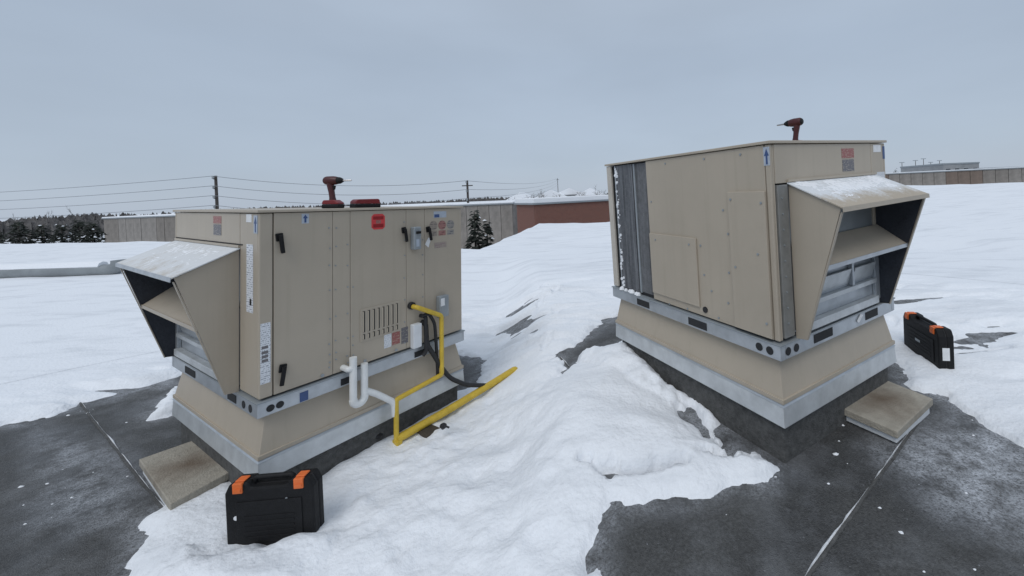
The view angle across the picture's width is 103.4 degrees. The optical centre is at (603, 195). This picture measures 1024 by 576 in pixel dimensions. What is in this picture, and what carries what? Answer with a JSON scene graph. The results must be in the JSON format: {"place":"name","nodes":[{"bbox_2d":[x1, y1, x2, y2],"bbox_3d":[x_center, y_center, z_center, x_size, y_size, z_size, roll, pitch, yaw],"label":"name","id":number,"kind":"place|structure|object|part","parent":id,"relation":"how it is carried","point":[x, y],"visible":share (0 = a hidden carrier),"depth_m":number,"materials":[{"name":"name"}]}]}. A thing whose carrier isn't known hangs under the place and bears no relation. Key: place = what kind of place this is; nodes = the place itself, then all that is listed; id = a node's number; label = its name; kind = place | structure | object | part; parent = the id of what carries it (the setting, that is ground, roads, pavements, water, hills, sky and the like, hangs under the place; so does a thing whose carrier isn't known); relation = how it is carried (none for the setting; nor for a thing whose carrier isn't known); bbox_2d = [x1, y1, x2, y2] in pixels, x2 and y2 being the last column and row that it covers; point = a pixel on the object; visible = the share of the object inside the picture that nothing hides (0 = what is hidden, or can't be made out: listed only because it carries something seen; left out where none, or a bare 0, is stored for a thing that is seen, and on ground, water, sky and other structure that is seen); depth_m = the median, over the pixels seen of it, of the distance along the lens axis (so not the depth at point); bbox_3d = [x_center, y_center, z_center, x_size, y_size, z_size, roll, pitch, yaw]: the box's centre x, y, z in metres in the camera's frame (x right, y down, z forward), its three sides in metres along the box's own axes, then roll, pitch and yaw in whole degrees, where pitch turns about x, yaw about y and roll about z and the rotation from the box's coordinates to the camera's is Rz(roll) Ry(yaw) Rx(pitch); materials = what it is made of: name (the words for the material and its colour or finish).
{"place":"outdoors","nodes":[
{"label":"outdoors","id":0,"kind":"place"},
{"bbox_2d":[2,198,504,243],"bbox_3d":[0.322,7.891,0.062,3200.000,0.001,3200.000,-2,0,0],"label":"ground","id":1,"kind":"structure","parent":0,"point":[103,233],"depth_m":131.44,"materials":[{"name":"white snow"}]},
{"bbox_2d":[0,232,6,243],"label":"fir tree","id":2,"kind":"object","parent":1,"relation":"on","point":[1,235],"visible":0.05,"depth_m":33.08,"materials":[{"name":"green plant"}]},
{"bbox_2d":[1,221,37,243],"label":"fir tree","id":3,"kind":"object","parent":1,"relation":"on","point":[14,232],"visible":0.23,"depth_m":30.85,"materials":[{"name":"green plant"}]},
{"bbox_2d":[6,216,33,242],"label":"bare tree","id":4,"kind":"object","parent":1,"relation":"on","point":[10,223],"visible":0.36,"depth_m":72.04,"materials":[{"name":"grey plant"}]},
{"bbox_2d":[22,225,58,243],"bbox_3d":[-47.014,6.003,33.109,5.866,7.118,6.316,-2,0,0],"label":"fir tree","id":5,"kind":"object","parent":1,"relation":"on","point":[41,235],"visible":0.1,"depth_m":32.90,"materials":[{"name":"green plant"}]},
{"bbox_2d":[28,210,58,239],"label":"bare tree","id":6,"kind":"object","parent":1,"relation":"on","point":[47,221],"visible":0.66,"depth_m":72.32,"materials":[{"name":"grey plant"}]},
{"bbox_2d":[49,217,71,242],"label":"bare tree","id":7,"kind":"object","parent":1,"relation":"on","point":[60,226],"visible":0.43,"depth_m":69.80,"materials":[{"name":"grey plant"}]},
{"bbox_2d":[46,224,79,242],"bbox_3d":[-42.283,5.798,30.712,5.760,7.179,4.902,-3,0,-22],"label":"fir tree","id":8,"kind":"object","parent":1,"relation":"on","point":[61,234],"visible":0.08,"depth_m":30.84,"materials":[{"name":"green plant"}]},
{"bbox_2d":[65,206,85,242],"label":"bare tree","id":9,"kind":"object","parent":1,"relation":"on","point":[80,217],"visible":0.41,"depth_m":73.87,"materials":[{"name":"grey plant"}]},
{"bbox_2d":[59,220,93,242],"bbox_3d":[-43.559,5.729,32.362,5.948,7.396,5.761,-2,0,0],"label":"fir tree","id":10,"kind":"object","parent":1,"relation":"on","point":[78,225],"visible":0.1,"depth_m":32.83,"materials":[{"name":"green plant"}]},
{"bbox_2d":[76,213,101,233],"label":"bare tree","id":11,"kind":"object","parent":1,"relation":"on","point":[88,222],"visible":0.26,"depth_m":77.98,"materials":[{"name":"grey plant"}]},
{"bbox_2d":[76,222,106,242],"bbox_3d":[-40.474,5.707,30.719,5.743,7.212,5.624,-2,0,23],"label":"fir tree","id":12,"kind":"object","parent":1,"relation":"on","point":[93,228],"visible":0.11,"depth_m":30.88,"materials":[{"name":"green plant"}]},
{"bbox_2d":[211,176,218,208],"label":"utility pole","id":13,"kind":"object","parent":1,"relation":"on","point":[215,197],"visible":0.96,"depth_m":46.87,"materials":[{"name":"wood"}]},
{"bbox_2d":[4,186,207,200],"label":"power wire","id":14,"kind":"object","parent":13,"relation":"attached to","point":[105,194],"visible":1,"depth_m":49.29,"materials":[{"name":"black metal"}]},
{"bbox_2d":[0,195,212,209],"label":"power wire","id":15,"kind":"object","parent":13,"relation":"attached to","point":[107,203],"visible":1,"depth_m":49.21,"materials":[{"name":"black metal"}]},
{"bbox_2d":[0,205,212,218],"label":"power wire","id":16,"kind":"object","parent":13,"relation":"attached to","point":[110,212],"visible":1,"depth_m":49.15,"materials":[{"name":"black metal"}]},
{"bbox_2d":[8,176,209,191],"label":"power wire","id":17,"kind":"object","parent":13,"relation":"attached to","point":[111,184],"visible":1,"depth_m":49.08,"materials":[{"name":"black metal"}]},
{"bbox_2d":[215,176,459,185],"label":"power wire","id":18,"kind":"object","parent":13,"relation":"attached to","point":[337,185],"visible":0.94,"depth_m":48.93,"materials":[{"name":"black metal"}]},
{"bbox_2d":[0,193,607,239],"bbox_3d":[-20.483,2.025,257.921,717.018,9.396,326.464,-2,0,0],"label":"wood","id":19,"kind":"object","parent":1,"relation":"on","point":[4,228],"visible":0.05,"depth_m":191.49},
{"bbox_2d":[101,200,517,248],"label":"long building","id":20,"kind":"structure","parent":1,"relation":"on","point":[501,216],"depth_m":61.07,"materials":[{"name":"grey metal"}]},
{"bbox_2d":[462,180,472,202],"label":"utility pole","id":21,"kind":"object","parent":1,"relation":"on","point":[467,188],"visible":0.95,"depth_m":51.87,"materials":[{"name":"wood"}]},
{"bbox_2d":[213,195,466,203],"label":"power wire","id":22,"kind":"object","parent":21,"relation":"attached to","point":[319,203],"visible":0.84,"depth_m":48.42,"materials":[{"name":"black metal"}]},
{"bbox_2d":[217,186,466,194],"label":"power wire","id":23,"kind":"object","parent":21,"relation":"attached to","point":[328,194],"visible":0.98,"depth_m":48.61,"materials":[{"name":"black metal"}]},
{"bbox_2d":[463,210,486,248],"bbox_3d":[-5.726,4.324,17.742,2.721,7.344,2.744,-2,1,38],"label":"fir tree","id":24,"kind":"object","parent":1,"relation":"on","point":[475,238],"visible":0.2,"depth_m":17.85,"materials":[{"name":"green plant"}]},
{"bbox_2d":[480,219,493,248],"bbox_3d":[-5.494,4.553,19.227,2.846,6.844,2.682,-2,0,0],"label":"fir tree","id":25,"kind":"object","parent":1,"relation":"on","point":[487,229],"visible":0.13,"depth_m":18.87,"materials":[{"name":"green plant"}]},
{"bbox_2d":[507,193,534,199],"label":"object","id":26,"kind":"structure","parent":1,"relation":"on","point":[519,195],"depth_m":119.61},
{"bbox_2d":[535,190,564,197],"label":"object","id":27,"kind":"structure","parent":1,"relation":"on","point":[550,193],"depth_m":129.61,"materials":[{"name":"white"}]},
{"bbox_2d":[514,195,609,232],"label":"brick building","id":28,"kind":"structure","parent":1,"relation":"on","point":[532,212],"depth_m":39.09,"materials":[{"name":"red brick"}]},
{"bbox_2d":[559,188,579,195],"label":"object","id":29,"kind":"structure","parent":1,"relation":"on","point":[569,192],"depth_m":139.61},
{"bbox_2d":[575,188,604,195],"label":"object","id":30,"kind":"structure","parent":1,"relation":"on","point":[589,191],"depth_m":124.60,"materials":[{"name":"white"}]},
{"bbox_2d":[900,162,979,171],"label":"office building","id":31,"kind":"structure","parent":1,"relation":"on","point":[947,166],"depth_m":95.38,"materials":[{"name":"grey metal"}]},
{"bbox_2d":[885,167,1023,184],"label":"building","id":32,"kind":"structure","parent":1,"relation":"on","point":[985,175],"depth_m":66.84,"materials":[{"name":"brown"}]},
{"bbox_2d":[0,297,1023,575],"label":"roof","id":33,"kind":"structure","parent":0,"point":[802,517],"depth_m":2.14,"materials":[{"name":"asphalt"}]},
{"bbox_2d":[139,441,227,509],"bbox_3d":[-2.890,1.925,2.753,0.823,0.109,0.320,-2,1,32],"label":"splash slab","id":34,"kind":"object","parent":33,"relation":"on","point":[176,476],"depth_m":2.68,"materials":[{"name":"concrete"}]},
{"bbox_2d":[225,468,323,545],"bbox_3d":[-1.829,1.756,2.208,0.460,0.411,0.101,-2,0,-4],"label":"tool case","id":35,"kind":"object","parent":33,"relation":"on","point":[266,509],"visible":0.88,"depth_m":2.17,"materials":[{"name":"black plastic"}]},
{"bbox_2d":[172,344,463,482],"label":"roof curb","id":36,"kind":"structure","parent":33,"relation":"on","point":[325,433],"depth_m":2.78,"materials":[{"name":"metal"}]},
{"bbox_2d":[115,206,464,418],"bbox_3d":[-2.428,0.729,3.288,1.672,1.248,1.833,-1,-1,30],"label":"rooftop unit","id":37,"kind":"object","parent":36,"relation":"on","point":[257,313],"visible":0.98,"depth_m":2.71,"materials":[{"name":"metal"}]},
{"bbox_3d":[-1.948,0.670,2.587,0.056,1.121,0.332,-1,-1,30],"label":"access door","id":38,"kind":"part","parent":37,"relation":"part of","materials":[{"name":"beige paint"}]},
{"bbox_2d":[321,176,351,207],"bbox_3d":[-1.966,-0.025,2.930,0.208,0.238,0.072,-1,-1,2],"label":"cordless drill","id":39,"kind":"object","parent":37,"relation":"on","point":[330,182],"visible":0.99,"depth_m":2.91,"materials":[{"name":"red plastic"}]},
{"bbox_2d":[350,199,380,207],"bbox_3d":[-1.884,0.061,3.131,0.090,0.070,0.196,-1,-1,30],"label":"tool pack","id":40,"kind":"object","parent":37,"relation":"on","point":[364,203],"visible":0.98,"depth_m":3.09,"materials":[{"name":"red plastic"}]},
{"bbox_2d":[340,356,394,416],"bbox_3d":[-1.685,1.399,2.877,0.096,0.563,0.362,-2,1,41],"label":"drain trap","id":41,"kind":"object","parent":37,"relation":"attached to","point":[366,391],"visible":1,"depth_m":2.81,"materials":[{"name":"white plastic"}]},
{"bbox_3d":[-1.698,0.675,3.016,0.055,1.121,0.429,-1,-1,30],"label":"access door","id":42,"kind":"part","parent":37,"relation":"part of","materials":[{"name":"beige paint"}]},
{"bbox_2d":[419,314,427,356],"bbox_3d":[-1.498,1.160,3.287,0.078,0.346,0.053,-1,-1,30],"label":"power cable","id":43,"kind":"object","parent":37,"relation":"attached to","point":[424,353],"visible":0.92,"depth_m":3.27,"materials":[{"name":"black rubber"}]},
{"bbox_2d":[421,313,438,374],"bbox_3d":[-1.450,1.259,3.322,0.044,0.571,0.168,-1,-1,30],"label":"power cable","id":44,"kind":"object","parent":37,"relation":"attached to","point":[430,316],"visible":0.95,"depth_m":3.36,"materials":[{"name":"black rubber"}]},
{"bbox_3d":[-1.411,0.679,3.512,0.054,1.121,0.379,-1,-1,30],"label":"access door","id":45,"kind":"part","parent":37,"relation":"part of","materials":[{"name":"beige paint"}]},
{"bbox_2d":[420,320,485,387],"bbox_3d":[-1.080,1.490,3.921,0.121,0.943,1.505,-2,1,31],"label":"power cable","id":46,"kind":"object","parent":37,"relation":"attached to","point":[431,351],"visible":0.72,"depth_m":3.42,"materials":[{"name":"black rubber"}]},
{"bbox_2d":[392,304,517,445],"bbox_3d":[-1.260,1.493,3.553,0.090,1.247,1.312,-2,1,32],"label":"gas pipe","id":47,"kind":"object","parent":37,"relation":"attached to","point":[399,438],"visible":0.93,"depth_m":3.31,"materials":[{"name":"yellow paint"}]},
{"bbox_2d":[417,424,438,437],"bbox_3d":[-1.430,1.921,3.191,0.230,0.098,0.120,-1,-1,30],"label":"pipe support","id":48,"kind":"object","parent":33,"relation":"on","point":[427,431],"visible":0.3,"depth_m":3.15,"materials":[{"name":"brown wood"}]},
{"bbox_2d":[18,412,975,572],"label":"snow lumps","id":49,"kind":"object","parent":33,"relation":"on","point":[900,532],"visible":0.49,"depth_m":2.36,"materials":[{"name":"white snow"}]},
{"bbox_2d":[0,269,1023,575],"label":"snow","id":50,"kind":"structure","parent":33,"relation":"on","point":[506,477],"depth_m":2.59,"materials":[{"name":"white snow"}]},
{"bbox_2d":[376,433,383,438],"bbox_3d":[-1.708,1.839,3.026,0.104,0.055,0.064,-2,0,24],"label":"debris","id":51,"kind":"object","parent":50,"relation":"on","point":[379,435],"visible":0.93,"depth_m":3.01,"materials":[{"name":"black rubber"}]},
{"bbox_2d":[440,423,449,429],"bbox_3d":[-1.208,1.767,3.024,0.098,0.048,0.051,-2,0,24],"label":"debris","id":52,"kind":"object","parent":50,"relation":"on","point":[443,426],"visible":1,"depth_m":3.01,"materials":[{"name":"black rubber"}]},
{"bbox_2d":[903,312,954,368],"bbox_3d":[2.747,1.228,3.371,0.121,0.366,0.512,-2,0,11],"label":"tool case","id":53,"kind":"object","parent":50,"relation":"on","point":[932,342],"visible":0.91,"depth_m":3.25,"materials":[{"name":"black plastic"}]},
{"bbox_2d":[0,182,1023,383],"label":"snow","id":54,"kind":"structure","parent":33,"relation":"on","point":[48,325],"depth_m":8.89,"materials":[{"name":"white snow"}]},
{"bbox_2d":[0,259,124,277],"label":"roof duct","id":55,"kind":"object","parent":54,"relation":"on","point":[56,269],"visible":0.79,"depth_m":11.05,"materials":[{"name":"metal"}]},
{"bbox_2d":[615,299,896,463],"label":"roof curb","id":56,"kind":"structure","parent":33,"relation":"on","point":[787,410],"depth_m":2.60,"materials":[{"name":"metal"}]},
{"bbox_2d":[605,140,929,361],"bbox_3d":[1.142,0.276,3.185,1.357,1.248,2.083,-5,2,-31],"label":"rooftop unit","id":57,"kind":"object","parent":56,"relation":"on","point":[780,250],"visible":1,"depth_m":2.55,"materials":[{"name":"metal"}]},
{"bbox_2d":[777,118,803,139],"bbox_3d":[1.497,-0.493,3.179,0.072,0.238,0.208,-5,2,-39],"label":"cordless drill","id":58,"kind":"object","parent":57,"relation":"on","point":[795,123],"visible":0.66,"depth_m":3.13,"materials":[{"name":"red plastic"}]},
{"bbox_2d":[845,381,932,442],"bbox_3d":[1.919,1.441,2.707,0.626,0.108,0.387,-3,1,-33],"label":"splash slab","id":59,"kind":"object","parent":33,"relation":"on","point":[893,412],"depth_m":2.60,"materials":[{"name":"concrete"}]},
{"bbox_2d":[0,0,1023,220],"label":"sky","id":60,"kind":"structure","parent":0,"point":[372,94],"materials":[{"name":"grey"}]}
]}

